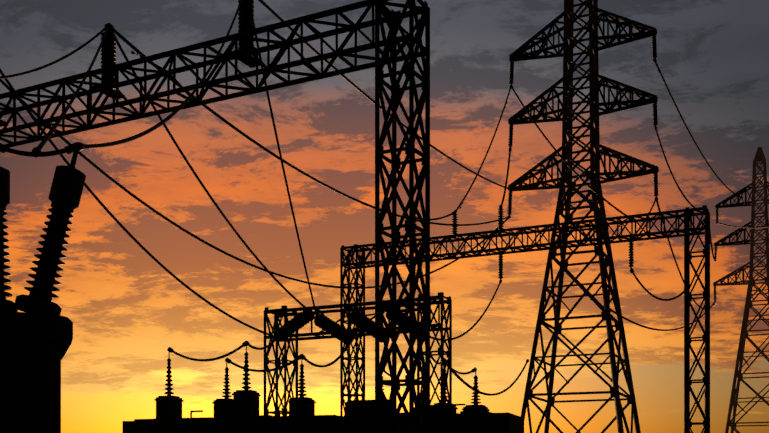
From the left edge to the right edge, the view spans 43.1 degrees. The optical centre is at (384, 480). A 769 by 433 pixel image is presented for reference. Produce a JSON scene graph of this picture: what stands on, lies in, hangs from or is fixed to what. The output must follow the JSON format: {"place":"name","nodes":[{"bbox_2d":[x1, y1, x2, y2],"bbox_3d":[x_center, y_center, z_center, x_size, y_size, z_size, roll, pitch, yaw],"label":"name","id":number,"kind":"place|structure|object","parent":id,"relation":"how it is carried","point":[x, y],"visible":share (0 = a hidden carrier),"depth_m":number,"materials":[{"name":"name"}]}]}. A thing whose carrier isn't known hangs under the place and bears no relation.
{"place":"outdoors","nodes":[
{"label":"outdoors","id":0,"kind":"place"},
{"bbox_2d":[0,0,768,432],"label":"sky","id":1,"kind":"structure","parent":0,"point":[125,311],"materials":[{"name":"orange"}]},
{"bbox_2d":[713,147,768,432],"bbox_3d":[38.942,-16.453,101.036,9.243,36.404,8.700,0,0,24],"label":"pylon","id":2,"kind":"object","parent":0,"point":[746,322],"visible":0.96,"depth_m":100.79,"materials":[{"name":"metal"}]},
{"label":"ground","id":3,"kind":"structure","parent":0,"visible":0},
{"bbox_2d":[0,149,85,432],"bbox_3d":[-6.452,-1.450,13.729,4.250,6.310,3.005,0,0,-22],"label":"power transformer","id":4,"kind":"object","parent":3,"relation":"on","point":[36,336],"visible":1,"depth_m":13.23,"materials":[{"name":"paint"}]},
{"bbox_2d":[0,0,429,432],"bbox_3d":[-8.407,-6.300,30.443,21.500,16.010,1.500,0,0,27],"label":"gantry","id":5,"kind":"object","parent":3,"relation":"on","point":[246,52],"visible":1,"depth_m":26.37,"materials":[{"name":"metal"}]},
{"bbox_2d":[122,345,523,432],"bbox_3d":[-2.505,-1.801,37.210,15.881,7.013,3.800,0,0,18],"label":"electrical transformer","id":6,"kind":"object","parent":3,"relation":"on","point":[238,412],"depth_m":36.29,"materials":[{"name":"paint"}]},
{"bbox_2d":[264,292,451,416],"bbox_3d":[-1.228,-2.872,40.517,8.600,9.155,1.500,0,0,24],"label":"disconnector frame","id":7,"kind":"object","parent":3,"relation":"on","point":[286,330],"visible":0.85,"depth_m":40.81,"materials":[{"name":"metal"}]},
{"bbox_2d":[340,205,709,432],"bbox_3d":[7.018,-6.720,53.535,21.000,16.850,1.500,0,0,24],"label":"gantry","id":8,"kind":"object","parent":3,"relation":"on","point":[360,262],"visible":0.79,"depth_m":51.76,"materials":[{"name":"metal"}]},
{"bbox_2d":[0,0,768,395],"bbox_3d":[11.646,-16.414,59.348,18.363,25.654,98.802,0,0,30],"label":"conductors","id":9,"kind":"object","parent":8,"relation":"attached to","point":[68,148],"visible":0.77,"depth_m":37.47,"materials":[{"name":"metal"}]},
{"bbox_2d":[507,0,658,432],"bbox_3d":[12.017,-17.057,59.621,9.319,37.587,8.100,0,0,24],"label":"pylon","id":10,"kind":"object","parent":3,"relation":"on","point":[567,110],"visible":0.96,"depth_m":59.10,"materials":[{"name":"black metal"}]}
]}

